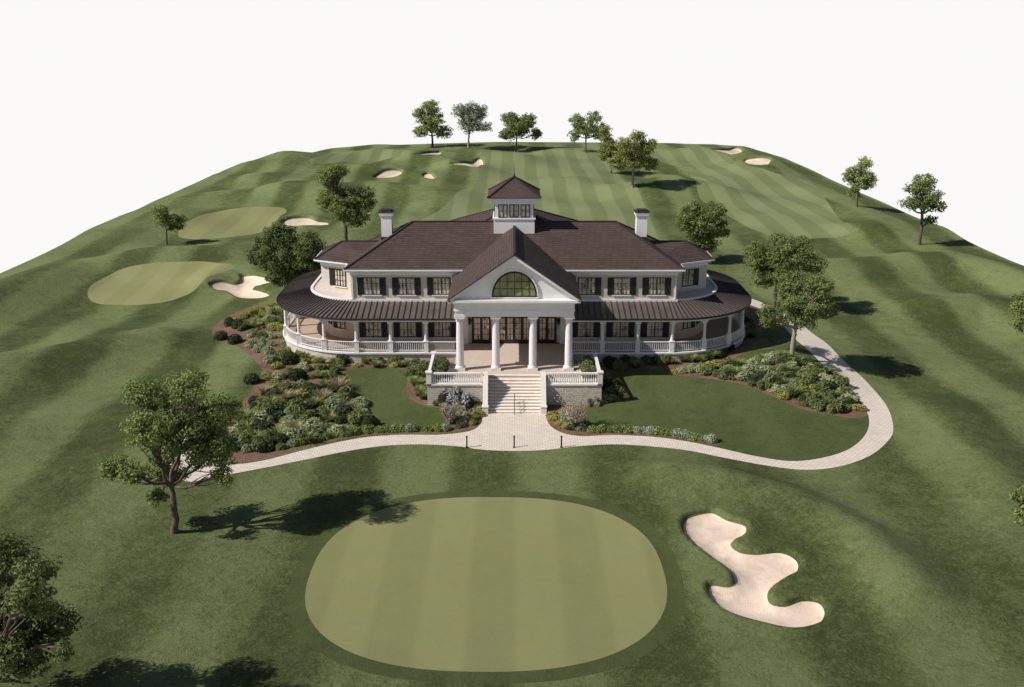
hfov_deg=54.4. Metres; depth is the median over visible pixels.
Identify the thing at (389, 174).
bunker
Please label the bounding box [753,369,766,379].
leafy shrub
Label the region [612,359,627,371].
leafy shrub
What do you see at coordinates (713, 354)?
arching shrub
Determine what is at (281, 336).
golden shrub
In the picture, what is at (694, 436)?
lime shrub
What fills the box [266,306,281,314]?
arching shrub
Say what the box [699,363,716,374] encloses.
leafy shrub
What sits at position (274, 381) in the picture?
golden shrub
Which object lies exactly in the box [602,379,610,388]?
boxwood shrub
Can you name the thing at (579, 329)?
window
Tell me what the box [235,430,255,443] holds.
leafy shrub
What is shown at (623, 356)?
boxwood shrub
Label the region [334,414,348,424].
boxwood shrub
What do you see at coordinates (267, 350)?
sage shrub
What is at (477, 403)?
leafy shrub
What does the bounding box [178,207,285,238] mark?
putting green
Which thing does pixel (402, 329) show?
window
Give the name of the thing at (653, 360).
leafy shrub
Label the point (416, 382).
arching shrub
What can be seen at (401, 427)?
lime shrub
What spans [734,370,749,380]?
sage shrub
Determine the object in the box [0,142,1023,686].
ground
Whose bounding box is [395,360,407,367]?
arching shrub
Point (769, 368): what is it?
sage shrub
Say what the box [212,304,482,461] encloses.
mulch bed
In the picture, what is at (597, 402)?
flowering shrub
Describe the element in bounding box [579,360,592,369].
leafy shrub
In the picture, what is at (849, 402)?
leafy shrub
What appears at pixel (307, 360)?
golden shrub
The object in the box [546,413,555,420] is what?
golden shrub
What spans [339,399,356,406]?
tawny grass clump
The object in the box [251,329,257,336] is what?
leafy shrub
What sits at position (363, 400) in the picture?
sage shrub
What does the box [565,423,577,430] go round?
leafy shrub
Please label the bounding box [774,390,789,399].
golden shrub
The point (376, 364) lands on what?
arching shrub
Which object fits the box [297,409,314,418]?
leafy shrub
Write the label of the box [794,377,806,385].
leafy shrub
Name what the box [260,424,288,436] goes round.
arching shrub
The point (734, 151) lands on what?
bunker
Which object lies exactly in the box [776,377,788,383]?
arching shrub
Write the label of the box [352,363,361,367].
golden shrub
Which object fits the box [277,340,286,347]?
sage shrub
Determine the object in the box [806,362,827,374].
leafy shrub
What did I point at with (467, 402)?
flowering shrub
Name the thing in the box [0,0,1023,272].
sky
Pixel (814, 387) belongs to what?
golden shrub
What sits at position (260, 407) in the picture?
golden shrub
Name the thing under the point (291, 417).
sage shrub
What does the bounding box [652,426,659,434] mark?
lime shrub
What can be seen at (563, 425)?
golden shrub
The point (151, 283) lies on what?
putting green
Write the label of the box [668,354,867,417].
mulch bed
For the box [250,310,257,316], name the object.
leafy shrub
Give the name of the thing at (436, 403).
leafy shrub
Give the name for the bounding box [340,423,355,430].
arching shrub
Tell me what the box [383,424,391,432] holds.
lime shrub
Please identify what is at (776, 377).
leafy shrub
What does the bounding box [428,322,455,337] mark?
window
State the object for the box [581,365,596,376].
leafy shrub
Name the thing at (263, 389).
tawny grass clump
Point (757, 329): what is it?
arching shrub
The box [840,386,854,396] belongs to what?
leafy shrub
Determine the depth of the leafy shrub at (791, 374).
86.05 m
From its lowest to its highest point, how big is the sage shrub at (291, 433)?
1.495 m
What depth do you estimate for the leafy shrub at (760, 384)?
84.78 m
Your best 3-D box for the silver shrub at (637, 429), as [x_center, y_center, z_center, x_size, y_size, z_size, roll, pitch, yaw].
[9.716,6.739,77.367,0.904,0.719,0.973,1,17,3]
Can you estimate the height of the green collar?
0.169 m
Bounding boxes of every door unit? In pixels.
[472,317,490,342]
[499,317,529,342]
[537,317,556,342]
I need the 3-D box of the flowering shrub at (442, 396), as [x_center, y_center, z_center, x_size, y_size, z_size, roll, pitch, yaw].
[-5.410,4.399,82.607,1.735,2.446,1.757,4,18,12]
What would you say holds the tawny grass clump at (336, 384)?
on the mulch bed at (252, 455)
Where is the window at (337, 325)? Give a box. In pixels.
[333,321,345,330]
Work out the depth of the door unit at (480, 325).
92.69 m
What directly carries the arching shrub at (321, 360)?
on the mulch bed at (252, 455)
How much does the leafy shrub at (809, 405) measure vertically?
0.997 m
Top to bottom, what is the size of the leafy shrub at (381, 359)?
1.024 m
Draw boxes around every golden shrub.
[238,313,247,318]
[254,401,270,411]
[261,373,271,379]
[266,326,276,330]
[269,378,280,384]
[270,361,284,369]
[270,382,282,388]
[276,323,283,330]
[276,348,289,352]
[277,332,284,338]
[291,387,311,399]
[299,357,310,363]
[307,374,315,378]
[310,357,318,362]
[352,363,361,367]
[389,362,398,367]
[467,419,476,425]
[470,414,479,420]
[472,410,485,416]
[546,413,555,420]
[547,410,557,414]
[553,420,561,425]
[560,421,569,428]
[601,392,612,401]
[618,385,626,391]
[706,359,720,365]
[773,365,781,371]
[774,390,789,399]
[796,384,809,392]
[809,383,819,390]
[851,404,867,411]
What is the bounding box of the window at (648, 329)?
[640,322,668,337]
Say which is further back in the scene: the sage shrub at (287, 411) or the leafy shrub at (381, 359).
the leafy shrub at (381, 359)
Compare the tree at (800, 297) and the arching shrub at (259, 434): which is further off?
the tree at (800, 297)
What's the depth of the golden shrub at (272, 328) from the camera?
100.92 m
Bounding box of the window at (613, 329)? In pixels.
[606,322,634,337]
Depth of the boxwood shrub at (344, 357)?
90.48 m
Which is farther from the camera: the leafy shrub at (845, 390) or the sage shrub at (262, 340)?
the sage shrub at (262, 340)
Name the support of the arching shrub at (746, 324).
on the mulch bed at (750, 311)
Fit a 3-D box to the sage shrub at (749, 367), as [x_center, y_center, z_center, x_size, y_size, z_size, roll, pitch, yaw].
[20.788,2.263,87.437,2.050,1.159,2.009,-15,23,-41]
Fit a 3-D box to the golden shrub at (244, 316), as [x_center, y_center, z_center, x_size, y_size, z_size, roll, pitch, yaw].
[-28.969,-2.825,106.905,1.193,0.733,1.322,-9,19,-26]
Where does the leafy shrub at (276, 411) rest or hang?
on the mulch bed at (252, 455)
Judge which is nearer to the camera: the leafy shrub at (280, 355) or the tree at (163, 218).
the leafy shrub at (280, 355)
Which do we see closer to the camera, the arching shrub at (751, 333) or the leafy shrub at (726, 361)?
the leafy shrub at (726, 361)
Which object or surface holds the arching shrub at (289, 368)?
on the mulch bed at (252, 455)
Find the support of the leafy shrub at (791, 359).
on the mulch bed at (850, 413)
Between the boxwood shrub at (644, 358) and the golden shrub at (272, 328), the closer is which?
the boxwood shrub at (644, 358)
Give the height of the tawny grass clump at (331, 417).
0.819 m
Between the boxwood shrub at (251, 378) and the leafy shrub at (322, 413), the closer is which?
the leafy shrub at (322, 413)
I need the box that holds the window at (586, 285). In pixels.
[577,277,600,295]
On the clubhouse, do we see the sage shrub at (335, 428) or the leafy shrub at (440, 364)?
the leafy shrub at (440, 364)
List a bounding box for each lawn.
[343,367,450,425]
[582,349,868,460]
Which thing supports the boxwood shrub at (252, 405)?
on the mulch bed at (252, 455)
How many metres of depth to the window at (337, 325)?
94.45 m
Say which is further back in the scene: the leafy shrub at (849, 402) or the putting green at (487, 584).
the leafy shrub at (849, 402)
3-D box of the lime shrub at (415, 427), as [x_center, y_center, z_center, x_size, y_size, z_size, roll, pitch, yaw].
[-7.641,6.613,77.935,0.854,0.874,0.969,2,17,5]
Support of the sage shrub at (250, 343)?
on the mulch bed at (252, 455)
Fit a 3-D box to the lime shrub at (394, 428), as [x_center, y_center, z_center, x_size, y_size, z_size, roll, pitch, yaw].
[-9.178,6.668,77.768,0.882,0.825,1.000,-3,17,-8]
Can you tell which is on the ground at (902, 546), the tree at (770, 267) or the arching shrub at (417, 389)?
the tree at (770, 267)
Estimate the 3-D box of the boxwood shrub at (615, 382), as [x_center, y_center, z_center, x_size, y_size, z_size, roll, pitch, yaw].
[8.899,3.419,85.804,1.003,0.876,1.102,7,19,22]
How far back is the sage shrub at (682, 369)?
87.95 m
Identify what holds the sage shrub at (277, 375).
on the mulch bed at (252, 455)
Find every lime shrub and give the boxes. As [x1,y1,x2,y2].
[274,443,285,450]
[293,439,299,446]
[298,438,305,445]
[313,433,321,441]
[315,405,327,411]
[321,431,331,439]
[343,431,351,436]
[351,426,361,435]
[361,425,372,433]
[377,425,384,432]
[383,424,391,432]
[390,424,398,432]
[398,424,405,431]
[411,423,417,431]
[422,425,428,431]
[428,425,433,431]
[433,423,441,431]
[587,425,595,432]
[598,424,606,432]
[606,427,613,432]
[612,425,617,432]
[617,424,623,432]
[623,424,632,433]
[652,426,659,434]
[658,427,666,435]
[688,433,697,440]
[697,435,705,441]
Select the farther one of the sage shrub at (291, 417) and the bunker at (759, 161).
the bunker at (759, 161)
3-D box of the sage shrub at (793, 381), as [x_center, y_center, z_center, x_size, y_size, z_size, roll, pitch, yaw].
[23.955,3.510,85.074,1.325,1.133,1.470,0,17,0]
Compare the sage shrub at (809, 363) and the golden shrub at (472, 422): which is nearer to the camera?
the golden shrub at (472, 422)
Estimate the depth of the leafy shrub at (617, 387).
84.66 m
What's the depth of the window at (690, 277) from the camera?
94.82 m
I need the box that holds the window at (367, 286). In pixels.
[357,277,385,295]
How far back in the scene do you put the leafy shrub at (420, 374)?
86.94 m
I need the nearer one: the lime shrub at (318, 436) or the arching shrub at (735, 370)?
the lime shrub at (318, 436)
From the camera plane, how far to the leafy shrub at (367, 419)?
78.06 m
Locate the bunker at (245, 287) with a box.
[211,276,268,297]
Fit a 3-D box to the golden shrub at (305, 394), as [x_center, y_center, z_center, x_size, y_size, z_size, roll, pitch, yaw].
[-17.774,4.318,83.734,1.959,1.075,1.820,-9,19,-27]
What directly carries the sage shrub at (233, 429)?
on the mulch bed at (252, 455)
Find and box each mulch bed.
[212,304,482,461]
[545,385,718,445]
[580,305,763,376]
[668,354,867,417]
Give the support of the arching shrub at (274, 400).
on the mulch bed at (252, 455)
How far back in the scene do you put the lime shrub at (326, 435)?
75.99 m
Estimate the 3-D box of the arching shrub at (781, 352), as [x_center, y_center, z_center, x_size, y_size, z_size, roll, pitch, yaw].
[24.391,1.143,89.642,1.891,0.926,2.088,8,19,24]
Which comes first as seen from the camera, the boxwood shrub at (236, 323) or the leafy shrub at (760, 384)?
the leafy shrub at (760, 384)
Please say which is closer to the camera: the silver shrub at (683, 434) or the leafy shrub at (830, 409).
the silver shrub at (683, 434)
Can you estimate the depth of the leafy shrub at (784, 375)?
85.58 m
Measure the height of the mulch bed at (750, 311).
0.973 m
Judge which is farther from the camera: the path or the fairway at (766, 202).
the fairway at (766, 202)
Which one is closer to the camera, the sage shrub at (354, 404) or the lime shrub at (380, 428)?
the lime shrub at (380, 428)
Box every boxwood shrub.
[213,330,227,340]
[224,317,233,326]
[227,334,242,344]
[231,318,244,328]
[242,372,259,384]
[248,395,259,403]
[248,402,259,410]
[248,419,275,431]
[263,386,282,398]
[272,433,288,445]
[281,351,298,364]
[288,368,307,380]
[306,383,323,396]
[309,427,320,433]
[324,386,334,392]
[329,374,343,383]
[334,404,352,415]
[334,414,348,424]
[336,354,350,363]
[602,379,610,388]
[604,357,617,368]
[611,378,620,384]
[619,354,629,359]
[621,357,630,364]
[640,355,650,363]
[716,350,725,357]
[723,342,734,350]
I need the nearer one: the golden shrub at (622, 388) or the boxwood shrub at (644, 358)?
the golden shrub at (622, 388)
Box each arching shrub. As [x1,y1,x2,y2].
[232,405,259,421]
[234,419,257,432]
[240,429,268,442]
[242,319,257,328]
[251,321,263,328]
[255,313,268,320]
[259,394,286,406]
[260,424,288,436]
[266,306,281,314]
[283,365,299,371]
[294,427,320,443]
[304,396,326,408]
[311,370,324,378]
[314,355,327,363]
[316,378,331,388]
[318,370,336,380]
[331,364,344,370]
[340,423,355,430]
[361,356,375,364]
[370,360,382,367]
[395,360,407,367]
[408,377,424,387]
[410,385,424,395]
[413,389,426,399]
[628,358,643,367]
[668,356,677,364]
[679,356,688,361]
[686,354,699,362]
[706,349,719,359]
[728,365,743,374]
[730,357,745,367]
[744,322,750,332]
[745,330,757,337]
[748,327,758,334]
[776,350,789,355]
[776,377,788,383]
[778,364,795,371]
[784,384,805,397]
[790,355,808,362]
[798,360,806,366]
[826,366,838,374]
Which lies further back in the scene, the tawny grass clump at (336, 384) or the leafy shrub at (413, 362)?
the leafy shrub at (413, 362)
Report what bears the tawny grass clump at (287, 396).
on the mulch bed at (252, 455)
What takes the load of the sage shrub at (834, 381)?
on the mulch bed at (850, 413)
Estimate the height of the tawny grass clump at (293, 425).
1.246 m
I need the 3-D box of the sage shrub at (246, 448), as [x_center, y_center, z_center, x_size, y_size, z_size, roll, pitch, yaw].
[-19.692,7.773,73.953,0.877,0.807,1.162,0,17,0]
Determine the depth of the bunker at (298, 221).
167.80 m
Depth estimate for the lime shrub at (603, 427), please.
77.30 m
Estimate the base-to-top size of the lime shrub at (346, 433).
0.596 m
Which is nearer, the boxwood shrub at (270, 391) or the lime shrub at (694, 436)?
the lime shrub at (694, 436)
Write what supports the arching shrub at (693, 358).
on the mulch bed at (750, 311)
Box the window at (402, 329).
[393,322,421,337]
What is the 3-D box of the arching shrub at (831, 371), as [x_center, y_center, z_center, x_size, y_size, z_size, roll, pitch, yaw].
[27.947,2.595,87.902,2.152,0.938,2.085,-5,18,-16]
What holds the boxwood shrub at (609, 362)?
on the mulch bed at (750, 311)
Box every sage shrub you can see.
[218,434,244,448]
[228,422,240,434]
[241,443,251,453]
[244,338,256,347]
[246,410,274,422]
[252,346,261,352]
[253,343,265,347]
[257,337,268,344]
[261,314,274,321]
[261,345,274,354]
[263,354,278,363]
[265,331,277,338]
[266,340,275,346]
[270,370,285,379]
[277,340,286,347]
[278,420,290,427]
[280,414,294,423]
[283,407,290,416]
[283,425,308,439]
[294,379,305,387]
[296,361,312,371]
[302,417,323,432]
[320,422,334,432]
[324,398,342,411]
[325,424,346,433]
[327,393,340,400]
[350,401,359,408]
[352,396,370,405]
[356,403,367,409]
[455,415,468,421]
[472,405,481,410]
[558,413,567,422]
[575,424,586,430]
[677,366,687,372]
[685,366,694,372]
[693,366,702,372]
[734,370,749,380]
[739,363,754,371]
[745,359,756,365]
[750,355,761,364]
[752,365,765,372]
[760,356,773,364]
[760,365,775,374]
[764,351,779,362]
[767,384,783,392]
[780,383,793,391]
[786,361,798,365]
[786,378,798,386]
[790,364,796,371]
[802,362,813,367]
[818,372,830,379]
[818,376,837,389]
[840,392,857,402]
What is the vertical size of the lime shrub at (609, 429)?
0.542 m
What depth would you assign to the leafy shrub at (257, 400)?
82.20 m
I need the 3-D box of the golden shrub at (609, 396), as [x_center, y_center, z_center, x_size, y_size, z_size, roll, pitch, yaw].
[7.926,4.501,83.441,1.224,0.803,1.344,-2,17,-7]
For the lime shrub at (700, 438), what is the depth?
75.58 m
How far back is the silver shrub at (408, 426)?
77.56 m
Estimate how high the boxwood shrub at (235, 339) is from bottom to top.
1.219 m
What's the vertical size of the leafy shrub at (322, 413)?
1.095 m
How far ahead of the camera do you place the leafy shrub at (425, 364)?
88.49 m
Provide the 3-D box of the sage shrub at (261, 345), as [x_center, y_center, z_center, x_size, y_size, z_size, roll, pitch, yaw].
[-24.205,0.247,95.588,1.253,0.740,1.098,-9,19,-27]
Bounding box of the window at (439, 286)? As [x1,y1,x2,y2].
[427,277,452,295]
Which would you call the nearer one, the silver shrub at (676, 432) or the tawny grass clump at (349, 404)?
the silver shrub at (676, 432)
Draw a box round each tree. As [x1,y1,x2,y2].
[0,532,83,684]
[97,366,245,533]
[148,204,187,244]
[244,222,325,287]
[314,162,378,239]
[412,99,453,146]
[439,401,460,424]
[450,100,492,147]
[498,111,542,151]
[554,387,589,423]
[567,110,606,152]
[596,124,619,173]
[606,129,659,187]
[672,200,729,252]
[742,233,829,306]
[755,267,840,355]
[841,156,878,206]
[897,173,947,244]
[1008,290,1023,332]
[1009,481,1023,526]
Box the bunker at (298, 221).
[284,218,327,225]
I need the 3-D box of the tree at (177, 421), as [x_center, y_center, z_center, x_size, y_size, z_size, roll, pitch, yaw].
[-20.838,6.459,60.689,8.610,11.225,6.728,0,17,0]
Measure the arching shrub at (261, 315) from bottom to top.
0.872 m
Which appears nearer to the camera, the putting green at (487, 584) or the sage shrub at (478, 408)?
the putting green at (487, 584)
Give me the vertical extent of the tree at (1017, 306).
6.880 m
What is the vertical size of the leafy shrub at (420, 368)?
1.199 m
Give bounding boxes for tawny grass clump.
[256,384,272,395]
[268,388,302,404]
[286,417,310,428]
[311,388,332,403]
[324,375,349,392]
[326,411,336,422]
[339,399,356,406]
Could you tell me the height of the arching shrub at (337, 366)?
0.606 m
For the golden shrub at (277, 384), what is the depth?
85.35 m
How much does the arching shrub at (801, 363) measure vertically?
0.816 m
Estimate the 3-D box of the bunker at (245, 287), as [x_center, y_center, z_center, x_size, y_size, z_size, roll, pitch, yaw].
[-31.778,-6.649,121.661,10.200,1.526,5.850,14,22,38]
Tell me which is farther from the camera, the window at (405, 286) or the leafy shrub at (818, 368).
the window at (405, 286)
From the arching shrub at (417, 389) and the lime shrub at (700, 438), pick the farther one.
the arching shrub at (417, 389)
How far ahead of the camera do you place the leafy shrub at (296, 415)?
79.55 m
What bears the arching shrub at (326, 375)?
on the mulch bed at (252, 455)
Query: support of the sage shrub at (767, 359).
on the mulch bed at (850, 413)
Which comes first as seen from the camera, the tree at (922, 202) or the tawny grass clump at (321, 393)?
the tawny grass clump at (321, 393)
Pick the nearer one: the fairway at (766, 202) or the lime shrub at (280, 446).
the lime shrub at (280, 446)
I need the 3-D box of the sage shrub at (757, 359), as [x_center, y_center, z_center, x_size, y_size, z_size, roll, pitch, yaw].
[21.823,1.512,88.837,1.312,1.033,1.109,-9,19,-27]
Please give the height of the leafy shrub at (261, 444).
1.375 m
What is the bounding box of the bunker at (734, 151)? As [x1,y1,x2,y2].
[716,148,741,153]
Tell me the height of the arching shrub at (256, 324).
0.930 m
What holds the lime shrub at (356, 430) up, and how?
on the mulch bed at (252, 455)
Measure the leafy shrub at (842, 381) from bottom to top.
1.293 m
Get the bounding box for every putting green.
[88,261,234,304]
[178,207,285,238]
[305,497,666,671]
[309,148,409,163]
[650,147,732,166]
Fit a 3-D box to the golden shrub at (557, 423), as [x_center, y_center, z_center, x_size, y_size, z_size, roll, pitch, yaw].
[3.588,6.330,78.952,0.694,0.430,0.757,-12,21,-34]
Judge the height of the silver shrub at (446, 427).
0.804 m
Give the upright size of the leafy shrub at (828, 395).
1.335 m
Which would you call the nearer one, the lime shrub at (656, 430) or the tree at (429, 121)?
the lime shrub at (656, 430)
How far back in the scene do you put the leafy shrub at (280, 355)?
91.89 m
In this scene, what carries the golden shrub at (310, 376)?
on the mulch bed at (252, 455)
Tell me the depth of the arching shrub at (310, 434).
75.45 m
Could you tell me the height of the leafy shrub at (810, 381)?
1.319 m
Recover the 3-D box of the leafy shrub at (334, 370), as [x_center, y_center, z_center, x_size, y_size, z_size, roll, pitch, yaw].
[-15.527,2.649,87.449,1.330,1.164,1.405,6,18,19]
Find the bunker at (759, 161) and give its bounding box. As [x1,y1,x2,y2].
[745,158,769,164]
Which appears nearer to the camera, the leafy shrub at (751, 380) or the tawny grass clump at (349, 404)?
the tawny grass clump at (349, 404)
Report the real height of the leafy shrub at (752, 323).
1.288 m
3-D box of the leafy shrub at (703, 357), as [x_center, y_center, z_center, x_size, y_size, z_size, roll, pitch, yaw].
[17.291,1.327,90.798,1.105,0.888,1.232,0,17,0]
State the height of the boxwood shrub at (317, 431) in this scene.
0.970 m
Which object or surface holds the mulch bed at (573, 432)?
on the ground at (902, 546)
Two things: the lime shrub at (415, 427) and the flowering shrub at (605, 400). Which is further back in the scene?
the flowering shrub at (605, 400)
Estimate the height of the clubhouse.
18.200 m
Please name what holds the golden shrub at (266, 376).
on the mulch bed at (252, 455)
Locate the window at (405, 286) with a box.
[392,277,420,295]
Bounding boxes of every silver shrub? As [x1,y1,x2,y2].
[286,439,293,447]
[404,422,414,431]
[441,423,450,431]
[633,426,641,433]
[645,425,654,434]
[672,428,681,437]
[678,429,689,439]
[684,431,691,439]
[706,433,717,443]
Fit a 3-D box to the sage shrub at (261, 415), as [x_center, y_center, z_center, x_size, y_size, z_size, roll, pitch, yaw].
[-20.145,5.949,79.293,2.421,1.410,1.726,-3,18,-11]
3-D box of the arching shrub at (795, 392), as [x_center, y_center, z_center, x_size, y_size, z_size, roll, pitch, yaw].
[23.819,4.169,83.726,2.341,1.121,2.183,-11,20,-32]
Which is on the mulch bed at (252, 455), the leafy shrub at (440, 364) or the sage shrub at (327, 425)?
the sage shrub at (327, 425)
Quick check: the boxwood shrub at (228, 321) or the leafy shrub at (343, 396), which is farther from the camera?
the boxwood shrub at (228, 321)
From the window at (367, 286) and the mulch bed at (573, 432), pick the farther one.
the window at (367, 286)
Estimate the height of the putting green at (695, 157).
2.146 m
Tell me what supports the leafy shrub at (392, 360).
on the mulch bed at (252, 455)
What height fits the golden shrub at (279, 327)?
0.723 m
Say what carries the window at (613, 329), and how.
in the clubhouse
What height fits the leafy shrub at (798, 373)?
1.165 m
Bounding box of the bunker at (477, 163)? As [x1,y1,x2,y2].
[458,160,482,166]
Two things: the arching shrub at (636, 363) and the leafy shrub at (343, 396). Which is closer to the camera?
the leafy shrub at (343, 396)
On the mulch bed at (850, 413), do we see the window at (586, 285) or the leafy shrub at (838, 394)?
the leafy shrub at (838, 394)
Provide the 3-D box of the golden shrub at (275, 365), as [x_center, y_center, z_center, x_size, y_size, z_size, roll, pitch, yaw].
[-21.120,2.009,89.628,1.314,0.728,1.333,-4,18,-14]
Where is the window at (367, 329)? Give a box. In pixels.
[359,322,387,337]
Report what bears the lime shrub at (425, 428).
on the mulch bed at (252, 455)
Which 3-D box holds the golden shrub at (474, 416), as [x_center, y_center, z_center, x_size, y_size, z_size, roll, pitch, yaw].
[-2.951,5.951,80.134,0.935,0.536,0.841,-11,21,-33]
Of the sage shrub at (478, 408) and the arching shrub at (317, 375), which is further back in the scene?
the arching shrub at (317, 375)
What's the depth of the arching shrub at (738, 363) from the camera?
88.17 m
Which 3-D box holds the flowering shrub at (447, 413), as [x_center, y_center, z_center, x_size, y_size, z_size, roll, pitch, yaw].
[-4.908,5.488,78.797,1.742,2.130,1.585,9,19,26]
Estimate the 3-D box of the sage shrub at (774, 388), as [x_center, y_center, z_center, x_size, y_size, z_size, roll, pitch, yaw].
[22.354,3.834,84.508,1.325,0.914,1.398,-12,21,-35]
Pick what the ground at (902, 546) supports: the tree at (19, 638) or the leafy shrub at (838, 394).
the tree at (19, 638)
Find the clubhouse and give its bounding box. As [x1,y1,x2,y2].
[276,173,751,413]
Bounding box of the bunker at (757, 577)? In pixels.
[684,513,824,626]
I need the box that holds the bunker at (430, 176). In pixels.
[423,174,433,178]
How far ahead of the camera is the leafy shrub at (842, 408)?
81.23 m
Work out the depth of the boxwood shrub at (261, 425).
76.33 m
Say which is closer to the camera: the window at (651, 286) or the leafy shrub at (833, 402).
the leafy shrub at (833, 402)
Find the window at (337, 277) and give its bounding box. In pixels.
[329,268,346,287]
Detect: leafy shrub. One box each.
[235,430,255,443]
[237,324,247,330]
[240,416,256,425]
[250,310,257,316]
[250,435,273,451]
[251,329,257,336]
[251,397,263,403]
[257,330,268,339]
[260,429,275,437]
[261,401,284,419]
[266,316,279,322]
[278,352,284,359]
[279,380,299,393]
[285,398,309,413]
[291,412,302,418]
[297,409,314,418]
[300,407,316,413]
[302,381,312,389]
[314,409,330,419]
[316,363,329,371]
[328,368,343,376]
[333,359,344,366]
[336,386,356,396]
[339,392,350,403]
[344,412,369,426]
[351,409,368,412]
[358,413,375,426]
[377,357,385,363]
[387,356,398,363]
[395,355,403,361]
[404,366,415,376]
[407,359,419,365]
[415,364,427,371]
[415,370,425,377]
[419,360,429,367]
[432,362,446,370]
[432,367,447,379]
[432,399,440,406]
[435,356,449,365]
[455,419,464,428]
[473,400,481,410]
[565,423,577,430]
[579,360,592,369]
[581,355,594,363]
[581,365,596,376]
[581,418,589,424]
[583,367,594,379]
[603,374,612,385]
[605,386,622,396]
[610,384,619,389]
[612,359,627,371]
[645,355,662,364]
[658,354,670,365]
[696,353,707,361]
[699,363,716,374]
[712,369,719,376]
[717,367,735,379]
[722,357,734,366]
[746,373,757,385]
[747,320,756,328]
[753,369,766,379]
[755,380,765,389]
[756,361,768,365]
[762,373,780,384]
[764,380,773,390]
[765,372,777,384]
[776,371,790,381]
[778,355,788,364]
[785,356,798,364]
[785,370,797,378]
[794,369,802,377]
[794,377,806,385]
[795,393,808,405]
[801,368,818,380]
[804,391,820,402]
[805,375,815,385]
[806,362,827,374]
[806,399,815,408]
[812,378,832,390]
[812,398,826,410]
[819,391,835,399]
[825,400,839,411]
[825,404,835,413]
[827,389,840,398]
[833,375,849,387]
[834,399,847,413]
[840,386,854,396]
[841,396,853,408]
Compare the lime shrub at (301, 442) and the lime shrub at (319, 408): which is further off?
the lime shrub at (319, 408)
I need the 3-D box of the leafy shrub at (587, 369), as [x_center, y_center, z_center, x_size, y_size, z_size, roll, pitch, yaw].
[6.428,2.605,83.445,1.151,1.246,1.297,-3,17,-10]
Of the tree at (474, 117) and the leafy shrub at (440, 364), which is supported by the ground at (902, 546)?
the tree at (474, 117)
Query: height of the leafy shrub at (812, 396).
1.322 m
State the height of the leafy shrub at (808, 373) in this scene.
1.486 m
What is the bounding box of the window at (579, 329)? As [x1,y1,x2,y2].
[572,322,599,337]
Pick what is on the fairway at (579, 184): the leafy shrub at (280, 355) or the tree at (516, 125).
the tree at (516, 125)
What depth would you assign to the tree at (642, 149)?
188.24 m
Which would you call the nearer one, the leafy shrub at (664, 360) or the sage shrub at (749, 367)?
the sage shrub at (749, 367)
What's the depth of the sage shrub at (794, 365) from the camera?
87.02 m
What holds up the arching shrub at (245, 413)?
on the mulch bed at (252, 455)
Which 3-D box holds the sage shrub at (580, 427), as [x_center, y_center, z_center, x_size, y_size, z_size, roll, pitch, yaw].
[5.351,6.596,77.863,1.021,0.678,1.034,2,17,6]
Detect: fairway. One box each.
[420,148,658,239]
[690,164,851,238]
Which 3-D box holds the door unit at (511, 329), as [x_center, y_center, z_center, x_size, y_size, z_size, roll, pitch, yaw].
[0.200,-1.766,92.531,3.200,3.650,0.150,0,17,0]
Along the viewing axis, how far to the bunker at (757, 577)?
57.54 m
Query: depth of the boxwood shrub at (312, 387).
83.92 m
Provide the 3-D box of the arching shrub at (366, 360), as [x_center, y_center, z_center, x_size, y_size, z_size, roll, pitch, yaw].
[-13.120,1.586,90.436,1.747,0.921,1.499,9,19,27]
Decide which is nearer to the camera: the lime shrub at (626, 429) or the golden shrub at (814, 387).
the lime shrub at (626, 429)
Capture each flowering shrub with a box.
[437,386,452,403]
[446,393,459,411]
[450,385,463,402]
[459,391,474,410]
[462,411,471,419]
[586,398,593,406]
[593,396,603,406]
[601,395,608,403]
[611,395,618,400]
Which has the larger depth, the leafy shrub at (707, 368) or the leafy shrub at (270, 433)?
the leafy shrub at (707, 368)
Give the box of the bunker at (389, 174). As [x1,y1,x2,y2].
[376,170,401,177]
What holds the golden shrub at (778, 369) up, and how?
on the mulch bed at (850, 413)
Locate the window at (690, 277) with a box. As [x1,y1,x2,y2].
[681,268,698,287]
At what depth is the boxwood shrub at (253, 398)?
82.63 m
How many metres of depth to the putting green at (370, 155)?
242.66 m
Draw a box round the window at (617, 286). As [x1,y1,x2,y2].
[607,277,636,295]
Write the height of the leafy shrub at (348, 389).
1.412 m
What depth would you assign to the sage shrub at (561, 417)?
79.48 m
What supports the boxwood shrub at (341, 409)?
on the mulch bed at (252, 455)
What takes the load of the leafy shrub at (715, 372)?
on the mulch bed at (850, 413)
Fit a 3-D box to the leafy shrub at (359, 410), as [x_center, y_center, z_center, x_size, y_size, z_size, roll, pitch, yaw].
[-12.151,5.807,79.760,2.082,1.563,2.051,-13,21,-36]
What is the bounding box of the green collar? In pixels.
[287,491,684,683]
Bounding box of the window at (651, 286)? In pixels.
[642,277,670,295]
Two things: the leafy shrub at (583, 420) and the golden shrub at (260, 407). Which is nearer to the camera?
the leafy shrub at (583, 420)
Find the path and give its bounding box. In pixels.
[168,299,892,481]
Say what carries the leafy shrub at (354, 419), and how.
on the mulch bed at (252, 455)
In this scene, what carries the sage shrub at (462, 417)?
on the mulch bed at (252, 455)
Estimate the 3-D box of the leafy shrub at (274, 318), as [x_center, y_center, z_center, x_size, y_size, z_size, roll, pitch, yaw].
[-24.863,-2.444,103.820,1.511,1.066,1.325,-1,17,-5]
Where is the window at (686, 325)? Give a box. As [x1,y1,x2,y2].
[682,321,694,329]
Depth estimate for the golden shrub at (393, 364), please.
89.37 m

